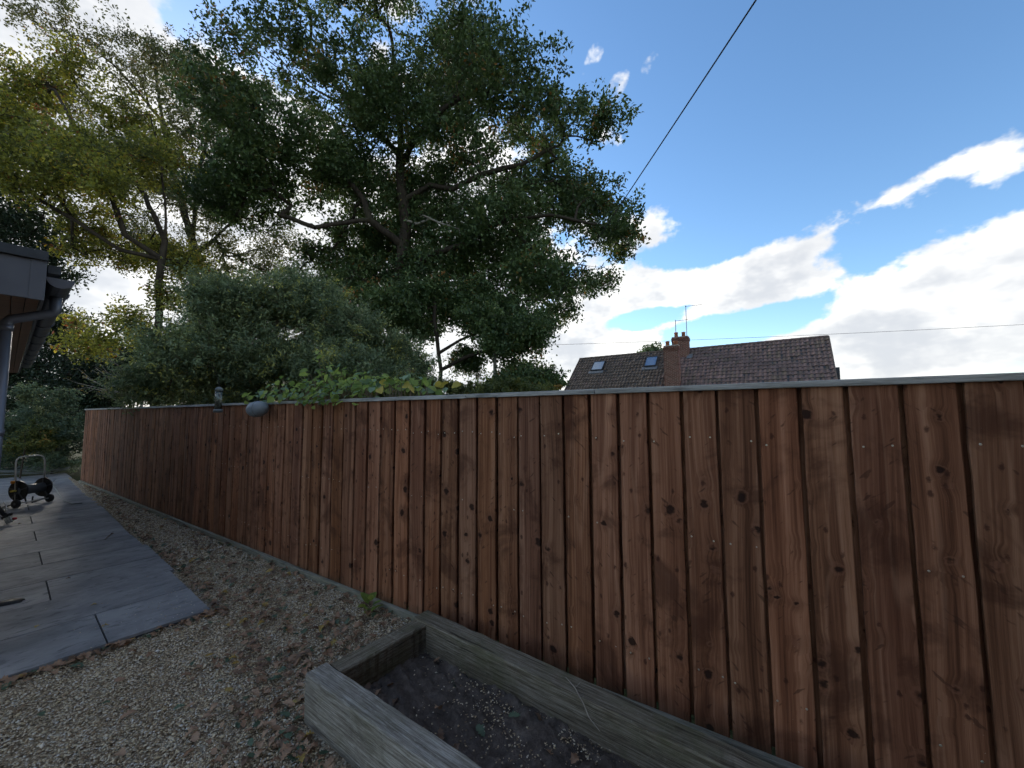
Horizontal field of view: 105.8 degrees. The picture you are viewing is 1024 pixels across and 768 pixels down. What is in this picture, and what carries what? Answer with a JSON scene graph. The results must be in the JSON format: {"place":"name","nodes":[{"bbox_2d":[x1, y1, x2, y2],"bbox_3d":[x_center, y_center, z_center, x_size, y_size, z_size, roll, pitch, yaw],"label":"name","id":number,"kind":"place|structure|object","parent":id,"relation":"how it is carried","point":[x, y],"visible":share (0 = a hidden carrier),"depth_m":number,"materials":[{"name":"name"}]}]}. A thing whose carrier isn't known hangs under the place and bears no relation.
{"place":"outdoors","nodes":[
{"label":"outdoors","id":0,"kind":"place"},
{"bbox_2d":[0,598,24,605],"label":"drain cover","id":1,"kind":"object","parent":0,"point":[10,601],"visible":1,"depth_m":3.38,"materials":[{"name":"black plastic"}]},
{"bbox_2d":[0,473,209,682],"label":"paving","id":2,"kind":"structure","parent":0,"point":[48,549],"depth_m":3.76,"materials":[{"name":"grey stone"}]},
{"bbox_2d":[0,502,16,523],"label":"folding leg","id":3,"kind":"object","parent":2,"relation":"on","point":[7,518],"visible":1,"depth_m":5.83,"materials":[{"name":"black plastic"}]},
{"bbox_2d":[2,455,53,507],"bbox_3d":[-8.816,1.754,7.052,0.401,0.896,0.620,0,-4,0],"label":"hose reel","id":4,"kind":"object","parent":2,"relation":"on","point":[18,491],"visible":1,"depth_m":7.01,"materials":[{"name":"black plastic"}]},
{"bbox_2d":[52,479,81,503],"bbox_3d":[-9.475,2.224,8.091,3.724,0.132,0.256,-3,-5,35],"label":"hose end","id":5,"kind":"object","parent":2,"relation":"on","point":[61,496],"visible":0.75,"depth_m":7.49,"materials":[{"name":"grey rubber"}]},
{"bbox_2d":[0,477,410,767],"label":"gravel","id":6,"kind":"structure","parent":0,"point":[305,728],"depth_m":2.38,"materials":[{"name":"beige gravel"}]},
{"bbox_2d":[0,242,74,468],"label":"garden building","id":7,"kind":"structure","parent":6,"relation":"on","point":[35,290],"depth_m":2.83,"materials":[{"name":"grey wood"}]},
{"bbox_2d":[114,746,125,755],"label":"fallen leaf","id":8,"kind":"object","parent":6,"relation":"on","point":[121,752],"visible":1,"depth_m":1.89,"materials":[{"name":"brown plant"}]},
{"bbox_2d":[119,709,135,719],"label":"fallen leaf","id":9,"kind":"object","parent":6,"relation":"on","point":[129,712],"visible":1,"depth_m":2.14,"materials":[{"name":"brown plant"}]},
{"bbox_2d":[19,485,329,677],"bbox_3d":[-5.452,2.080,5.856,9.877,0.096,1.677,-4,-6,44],"label":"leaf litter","id":10,"kind":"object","parent":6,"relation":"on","point":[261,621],"visible":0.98,"depth_m":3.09,"materials":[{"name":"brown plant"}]},
{"bbox_2d":[174,703,184,708],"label":"fallen leaf","id":11,"kind":"object","parent":6,"relation":"on","point":[179,705],"visible":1,"depth_m":2.19,"materials":[{"name":"plant"}]},
{"bbox_2d":[183,747,193,757],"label":"fallen leaf","id":12,"kind":"object","parent":6,"relation":"on","point":[187,752],"visible":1,"depth_m":1.90,"materials":[{"name":"brown plant"}]},
{"bbox_2d":[184,725,198,737],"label":"fallen leaf","id":13,"kind":"object","parent":6,"relation":"on","point":[191,729],"visible":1,"depth_m":2.02,"materials":[{"name":"brown plant"}]},
{"bbox_2d":[189,730,199,741],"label":"fallen leaf","id":14,"kind":"object","parent":6,"relation":"on","point":[195,735],"visible":1,"depth_m":2.00,"materials":[{"name":"plant"}]},
{"bbox_2d":[0,483,395,715],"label":"leaf litter","id":15,"kind":"object","parent":6,"relation":"on","point":[86,655],"visible":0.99,"depth_m":3.13,"materials":[{"name":"brown plant"}]},
{"bbox_2d":[198,712,210,721],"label":"fallen leaf","id":16,"kind":"object","parent":6,"relation":"on","point":[207,714],"visible":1,"depth_m":2.12,"materials":[{"name":"brown plant"}]},
{"bbox_2d":[210,747,217,754],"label":"fallen leaf","id":17,"kind":"object","parent":6,"relation":"on","point":[214,750],"visible":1,"depth_m":1.91,"materials":[{"name":"brown plant"}]},
{"bbox_2d":[210,702,217,709],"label":"fallen leaf","id":18,"kind":"object","parent":6,"relation":"on","point":[213,705],"visible":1,"depth_m":2.19,"materials":[{"name":"brown plant"}]},
{"bbox_2d":[211,755,221,762],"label":"fallen leaf","id":19,"kind":"object","parent":6,"relation":"on","point":[219,758],"visible":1,"depth_m":1.85,"materials":[{"name":"plant"}]},
{"bbox_2d":[221,746,228,754],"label":"fallen leaf","id":20,"kind":"object","parent":6,"relation":"on","point":[224,751],"visible":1,"depth_m":1.90,"materials":[{"name":"brown plant"}]},
{"bbox_2d":[221,741,229,745],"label":"fallen leaf","id":21,"kind":"object","parent":6,"relation":"on","point":[225,743],"visible":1,"depth_m":1.95,"materials":[{"name":"brown plant"}]},
{"bbox_2d":[232,669,240,673],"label":"fallen leaf","id":22,"kind":"object","parent":6,"relation":"on","point":[236,671],"visible":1,"depth_m":2.48,"materials":[{"name":"brown plant"}]},
{"bbox_2d":[240,719,245,727],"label":"fallen leaf","id":23,"kind":"object","parent":6,"relation":"on","point":[243,722],"visible":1,"depth_m":2.07,"materials":[{"name":"brown plant"}]},
{"bbox_2d":[240,756,248,765],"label":"fallen leaf","id":24,"kind":"object","parent":6,"relation":"on","point":[244,759],"visible":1,"depth_m":1.84,"materials":[{"name":"brown plant"}]},
{"bbox_2d":[246,737,253,746],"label":"fallen leaf","id":25,"kind":"object","parent":6,"relation":"on","point":[250,742],"visible":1,"depth_m":1.95,"materials":[{"name":"green plant"}]},
{"bbox_2d":[251,688,259,696],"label":"fallen leaf","id":26,"kind":"object","parent":6,"relation":"on","point":[256,692],"visible":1,"depth_m":2.28,"materials":[{"name":"plant"}]},
{"bbox_2d":[252,720,260,727],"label":"fallen leaf","id":27,"kind":"object","parent":6,"relation":"on","point":[257,723],"visible":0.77,"depth_m":2.06,"materials":[{"name":"plant"}]},
{"bbox_2d":[253,708,262,716],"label":"fallen leaf","id":28,"kind":"object","parent":6,"relation":"on","point":[256,711],"visible":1,"depth_m":2.15,"materials":[{"name":"brown plant"}]},
{"bbox_2d":[254,749,264,759],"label":"fallen leaf","id":29,"kind":"object","parent":6,"relation":"on","point":[257,753],"visible":1,"depth_m":1.89,"materials":[{"name":"brown plant"}]},
{"bbox_2d":[255,739,265,748],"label":"fallen leaf","id":30,"kind":"object","parent":6,"relation":"on","point":[259,744],"visible":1,"depth_m":1.92,"materials":[{"name":"brown plant"}]},
{"bbox_2d":[257,711,264,718],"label":"fallen leaf","id":31,"kind":"object","parent":6,"relation":"on","point":[259,713],"visible":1,"depth_m":2.12,"materials":[{"name":"brown plant"}]},
{"bbox_2d":[257,720,267,728],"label":"fallen leaf","id":32,"kind":"object","parent":6,"relation":"on","point":[264,722],"visible":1,"depth_m":2.05,"materials":[{"name":"brown plant"}]},
{"bbox_2d":[261,729,268,739],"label":"fallen leaf","id":33,"kind":"object","parent":6,"relation":"on","point":[264,733],"visible":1,"depth_m":2.00,"materials":[{"name":"brown plant"}]},
{"bbox_2d":[271,725,280,730],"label":"fallen leaf","id":34,"kind":"object","parent":6,"relation":"on","point":[275,727],"visible":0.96,"depth_m":2.05,"materials":[{"name":"brown plant"}]},
{"bbox_2d":[268,717,276,725],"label":"fallen leaf","id":35,"kind":"object","parent":34,"relation":"on","point":[272,722],"visible":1,"depth_m":2.07,"materials":[{"name":"brown plant"}]},
{"bbox_2d":[271,674,281,679],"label":"fallen leaf","id":36,"kind":"object","parent":6,"relation":"on","point":[275,676],"visible":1,"depth_m":2.42,"materials":[{"name":"plant"}]},
{"bbox_2d":[272,705,281,714],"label":"fallen leaf","id":37,"kind":"object","parent":6,"relation":"on","point":[274,710],"visible":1,"depth_m":2.15,"materials":[{"name":"brown plant"}]},
{"bbox_2d":[275,727,285,736],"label":"fallen leaf","id":38,"kind":"object","parent":6,"relation":"on","point":[277,733],"visible":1,"depth_m":2.02,"materials":[{"name":"plant"}]},
{"bbox_2d":[279,711,289,717],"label":"fallen leaf","id":39,"kind":"object","parent":6,"relation":"on","point":[286,714],"visible":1,"depth_m":2.14,"materials":[{"name":"green plant"}]},
{"bbox_2d":[279,742,293,753],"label":"fallen leaf","id":40,"kind":"object","parent":6,"relation":"on","point":[286,745],"visible":0.98,"depth_m":1.92,"materials":[{"name":"brown plant"}]},
{"bbox_2d":[281,732,292,739],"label":"fallen leaf","id":41,"kind":"object","parent":6,"relation":"on","point":[288,735],"visible":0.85,"depth_m":1.98,"materials":[{"name":"green plant"}]},
{"bbox_2d":[283,698,292,704],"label":"fallen leaf","id":42,"kind":"object","parent":6,"relation":"on","point":[289,701],"visible":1,"depth_m":2.22,"materials":[{"name":"brown plant"}]},
{"bbox_2d":[285,655,295,660],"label":"fallen leaf","id":43,"kind":"object","parent":6,"relation":"on","point":[292,657],"visible":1,"depth_m":2.63,"materials":[{"name":"plant"}]},
{"bbox_2d":[287,754,297,761],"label":"fallen leaf","id":44,"kind":"object","parent":6,"relation":"on","point":[290,756],"visible":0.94,"depth_m":1.87,"materials":[{"name":"plant"}]},
{"bbox_2d":[295,753,305,762],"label":"fallen leaf","id":45,"kind":"object","parent":6,"relation":"on","point":[301,758],"visible":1,"depth_m":1.85,"materials":[{"name":"plant"}]},
{"bbox_2d":[296,741,305,750],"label":"fallen leaf","id":46,"kind":"object","parent":6,"relation":"on","point":[300,746],"visible":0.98,"depth_m":1.92,"materials":[{"name":"plant"}]},
{"bbox_2d":[296,732,306,741],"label":"fallen leaf","id":47,"kind":"object","parent":6,"relation":"on","point":[301,736],"visible":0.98,"depth_m":1.98,"materials":[{"name":"brown plant"}]},
{"bbox_2d":[298,738,308,746],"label":"fallen leaf","id":48,"kind":"object","parent":6,"relation":"on","point":[304,742],"visible":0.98,"depth_m":1.93,"materials":[{"name":"brown plant"}]},
{"bbox_2d":[301,666,307,675],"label":"fallen leaf","id":49,"kind":"object","parent":6,"relation":"on","point":[304,671],"visible":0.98,"depth_m":2.47,"materials":[{"name":"brown plant"}]},
{"bbox_2d":[300,658,310,667],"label":"fallen leaf","id":50,"kind":"object","parent":6,"relation":"on","point":[306,661],"visible":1,"depth_m":2.56,"materials":[{"name":"plant"}]},
{"bbox_2d":[303,756,311,763],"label":"fallen leaf","id":51,"kind":"object","parent":6,"relation":"on","point":[306,759],"visible":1,"depth_m":1.84,"materials":[{"name":"brown plant"}]},
{"bbox_2d":[303,734,312,741],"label":"fallen leaf","id":52,"kind":"object","parent":6,"relation":"on","point":[309,736],"visible":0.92,"depth_m":1.98,"materials":[{"name":"brown plant"}]},
{"bbox_2d":[310,740,318,746],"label":"fallen leaf","id":53,"kind":"object","parent":6,"relation":"on","point":[315,744],"visible":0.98,"depth_m":1.93,"materials":[{"name":"brown plant"}]},
{"bbox_2d":[314,761,322,767],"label":"fallen leaf","id":54,"kind":"object","parent":6,"relation":"on","point":[318,765],"visible":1,"depth_m":1.82,"materials":[{"name":"brown plant"}]},
{"bbox_2d":[319,750,328,753],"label":"fallen leaf","id":55,"kind":"object","parent":6,"relation":"on","point":[323,752],"visible":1,"depth_m":1.89,"materials":[{"name":"green plant"}]},
{"bbox_2d":[322,757,334,767],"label":"fallen leaf","id":56,"kind":"object","parent":6,"relation":"on","point":[326,763],"visible":1,"depth_m":1.83,"materials":[{"name":"brown plant"}]},
{"bbox_2d":[358,592,381,613],"bbox_3d":[-1.141,1.782,3.127,0.198,0.198,0.215,0,-4,0],"label":"weed","id":57,"kind":"object","parent":6,"relation":"on","point":[366,598],"visible":0.93,"depth_m":3.13,"materials":[{"name":"green plant"}]},
{"bbox_2d":[304,610,777,767],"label":"raised bed","id":58,"kind":"object","parent":6,"relation":"on","point":[351,720],"visible":0.92,"depth_m":1.93,"materials":[{"name":"grey wood"}]},
{"bbox_2d":[367,652,636,767],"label":"soil","id":59,"kind":"structure","parent":58,"relation":"in","point":[406,689],"depth_m":2.01,"materials":[{"name":"black soil"}]},
{"bbox_2d":[364,682,370,688],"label":"fallen leaf","id":60,"kind":"object","parent":59,"relation":"on","point":[367,686],"visible":0.65,"depth_m":2.24,"materials":[{"name":"brown plant"}]},
{"bbox_2d":[437,728,444,739],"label":"fallen leaf","id":61,"kind":"object","parent":59,"relation":"on","point":[440,733],"visible":0.71,"depth_m":1.90,"materials":[{"name":"plant"}]},
{"bbox_2d":[452,743,459,749],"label":"fallen leaf","id":62,"kind":"object","parent":59,"relation":"on","point":[455,746],"visible":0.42,"depth_m":1.82,"materials":[{"name":"plant"}]},
{"bbox_2d":[476,724,484,736],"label":"fallen leaf","id":63,"kind":"object","parent":59,"relation":"on","point":[480,728],"visible":1,"depth_m":1.93,"materials":[{"name":"green plant"}]},
{"bbox_2d":[508,711,519,716],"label":"fallen leaf","id":64,"kind":"object","parent":59,"relation":"on","point":[514,714],"visible":1,"depth_m":2.03,"materials":[{"name":"green plant"}]},
{"bbox_2d":[413,652,638,767],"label":"soil stones","id":65,"kind":"object","parent":59,"relation":"on","point":[554,747],"visible":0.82,"depth_m":1.93,"materials":[{"name":"grey stone"}]},
{"bbox_2d":[571,752,579,763],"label":"fallen leaf","id":66,"kind":"object","parent":59,"relation":"on","point":[574,758],"visible":1,"depth_m":1.76,"materials":[{"name":"brown plant"}]},
{"bbox_2d":[566,678,599,730],"bbox_3d":[0.353,1.546,1.898,0.052,0.017,0.370,1,-4,-14],"label":"twig","id":67,"kind":"object","parent":58,"relation":"on","point":[582,702],"visible":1,"depth_m":1.88,"materials":[{"name":"brown wood"}]},
{"label":"fallen leaf","id":68,"kind":"object","parent":6,"relation":"on","visible":0},
{"bbox_2d":[233,710,243,716],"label":"fallen leaf","id":69,"kind":"object","parent":68,"relation":"on","point":[236,714],"visible":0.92,"depth_m":2.12,"materials":[{"name":"brown plant"}]},
{"bbox_2d":[0,416,775,755],"bbox_3d":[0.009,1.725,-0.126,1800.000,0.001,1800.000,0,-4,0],"label":"ground","id":70,"kind":"structure","parent":0,"point":[76,476],"depth_m":11.11,"materials":[{"name":"green plant"}]},
{"bbox_2d":[1,381,38,465],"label":"back shrub","id":71,"kind":"object","parent":70,"relation":"on","point":[9,404],"visible":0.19,"depth_m":12.05,"materials":[{"name":"green plant"}]},
{"bbox_2d":[0,465,69,474],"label":"edging","id":72,"kind":"object","parent":70,"relation":"on","point":[10,470],"visible":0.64,"depth_m":10.70,"materials":[{"name":"grey stone"}]},
{"bbox_2d":[2,416,72,477],"bbox_3d":[-12.747,1.701,10.309,1.168,1.702,1.482,-4,-6,41],"label":"yellowish shrub","id":73,"kind":"object","parent":70,"relation":"on","point":[34,438],"visible":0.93,"depth_m":10.20,"materials":[{"name":"green plant"}]},
{"bbox_2d":[1,381,85,473],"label":"end shrub","id":74,"kind":"object","parent":70,"relation":"on","point":[56,458],"visible":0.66,"depth_m":10.72,"materials":[{"name":"green plant"}]},
{"bbox_2d":[0,83,110,330],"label":"dark tree","id":75,"kind":"object","parent":70,"relation":"on","point":[26,231],"visible":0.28,"depth_m":16.31,"materials":[{"name":"green plant"}]},
{"bbox_2d":[63,356,142,406],"bbox_3d":[-9.581,0.863,9.394,2.720,3.189,0.841,-1,-4,16],"label":"arching shrub","id":76,"kind":"object","parent":70,"relation":"on","point":[86,377],"visible":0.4,"depth_m":9.49,"materials":[{"name":"green plant"}]},
{"bbox_2d":[7,299,201,455],"bbox_3d":[-18.007,-0.582,16.602,12.438,7.372,6.870,0,-4,0],"label":"evergreen tree","id":77,"kind":"object","parent":70,"relation":"on","point":[58,366],"visible":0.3,"depth_m":15.46,"materials":[{"name":"green plant"}]},
{"bbox_2d":[0,22,222,405],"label":"maple tree","id":78,"kind":"object","parent":70,"relation":"on","point":[86,159],"visible":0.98,"depth_m":11.86,"materials":[{"name":"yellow plant"}]},
{"bbox_2d":[0,0,312,297],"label":"tall tree","id":79,"kind":"object","parent":70,"relation":"on","point":[161,64],"visible":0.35,"depth_m":21.90,"materials":[{"name":"green plant"}]},
{"bbox_2d":[84,257,448,415],"bbox_3d":[-4.706,-0.380,8.148,6.927,5.469,3.512,0,-4,0],"label":"shrub","id":80,"kind":"object","parent":70,"relation":"on","point":[229,328],"visible":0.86,"depth_m":7.61,"materials":[{"name":"green plant"}]},
{"bbox_2d":[212,364,222,412],"bbox_3d":[-3.750,0.062,4.942,0.108,0.602,0.256,2,-5,-28],"label":"bird feeder","id":81,"kind":"object","parent":80,"relation":"hanging from","point":[218,400],"visible":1,"depth_m":4.97,"materials":[{"name":"grey metal"}]},
{"bbox_2d":[156,0,651,344],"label":"oak tree","id":82,"kind":"object","parent":70,"relation":"on","point":[341,166],"visible":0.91,"depth_m":16.85,"materials":[{"name":"green plant"}]},
{"bbox_2d":[407,215,460,236],"bbox_3d":[-3.761,-7.060,17.460,2.968,1.609,0.727,-2,-4,21],"label":"dead branch","id":83,"kind":"object","parent":82,"relation":"attached to","point":[423,221],"visible":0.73,"depth_m":17.36,"materials":[{"name":"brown wood"}]},
{"bbox_2d":[284,373,561,399],"bbox_3d":[-1.429,1.018,6.525,4.647,2.397,1.273,0,-4,0],"label":"hedge","id":84,"kind":"object","parent":70,"relation":"on","point":[511,384],"visible":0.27,"depth_m":6.38,"materials":[{"name":"green plant"}]},
{"bbox_2d":[361,255,570,386],"bbox_3d":[-1.642,-1.113,14.070,7.489,7.774,4.811,0,-4,0],"label":"slim tree","id":85,"kind":"object","parent":70,"relation":"on","point":[517,332],"visible":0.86,"depth_m":13.62,"materials":[{"name":"green plant"}]},
{"bbox_2d":[493,315,496,375],"bbox_3d":[-0.573,0.157,13.023,0.130,5.031,0.130,0,-4,0],"label":"telegraph pole","id":86,"kind":"object","parent":70,"relation":"on","point":[495,361],"visible":0.05,"depth_m":13.05,"materials":[{"name":"grey wood"}]},
{"bbox_2d":[476,360,568,390],"bbox_3d":[0.381,0.959,12.641,3.276,3.408,1.563,1,-4,-14],"label":"tree","id":87,"kind":"object","parent":70,"relation":"on","point":[543,376],"visible":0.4,"depth_m":12.54,"materials":[{"name":"green plant"}]},
{"bbox_2d":[79,372,1023,767],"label":"fence","id":88,"kind":"object","parent":70,"relation":"on","point":[815,574],"visible":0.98,"depth_m":2.00,"materials":[{"name":"brown wood"}]},
{"bbox_2d":[246,390,268,416],"bbox_3d":[-2.869,0.216,4.372,0.241,0.312,0.192,-3,-5,33],"label":"hanging pod","id":89,"kind":"object","parent":88,"relation":"hanging from","point":[257,408],"visible":1,"depth_m":4.30,"materials":[{"name":"grey plastic"}]},
{"bbox_2d":[242,351,460,408],"bbox_3d":[-2.033,-0.031,4.111,3.853,0.654,0.636,-3,-5,28],"label":"climbing plant","id":90,"kind":"object","parent":88,"relation":"on","point":[367,383],"visible":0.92,"depth_m":3.82,"materials":[{"name":"green plant"}]},
{"bbox_2d":[637,341,662,352],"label":"tree","id":91,"kind":"object","parent":70,"relation":"on","point":[649,347],"visible":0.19,"depth_m":47.67,"materials":[{"name":"green plant"}]},
{"bbox_2d":[564,332,839,389],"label":"house","id":92,"kind":"structure","parent":70,"relation":"on","point":[683,363],"depth_m":24.68,"materials":[{"name":"tile"}]},
{"bbox_2d":[558,324,1023,344],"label":"thin wire","id":93,"kind":"object","parent":92,"relation":"attached to","point":[780,336],"visible":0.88,"depth_m":22.89,"materials":[{"name":"black metal"}]},
{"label":"brick house","id":94,"kind":"object","parent":70,"relation":"on","visible":0},
{"bbox_2d":[547,0,756,310],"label":"service cable","id":95,"kind":"object","parent":94,"relation":"attached to","point":[671,127],"visible":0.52,"depth_m":4.67,"materials":[{"name":"black rubber"}]},
{"bbox_2d":[0,0,1023,415],"label":"sky","id":96,"kind":"structure","parent":0,"point":[852,167],"materials":[{"name":"blue"}]},
{"label":"fallen leaf","id":97,"kind":"object","parent":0,"visible":0},
{"bbox_2d":[279,747,291,761],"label":"fallen leaf","id":98,"kind":"object","parent":97,"relation":"on","point":[286,751],"visible":1,"depth_m":1.88,"materials":[{"name":"brown plant"}]},
{"label":"fallen leaf","id":99,"kind":"object","parent":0,"visible":0},
{"bbox_2d":[247,751,254,757],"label":"fallen leaf","id":100,"kind":"object","parent":99,"relation":"on","point":[252,754],"visible":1,"depth_m":1.88,"materials":[{"name":"green plant"}]},
{"label":"fallen leaf","id":101,"kind":"object","parent":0,"visible":0},
{"bbox_2d":[284,725,297,731],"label":"fallen leaf","id":102,"kind":"object","parent":101,"relation":"on","point":[292,728],"visible":1,"depth_m":2.02,"materials":[{"name":"brown plant"}]}
]}

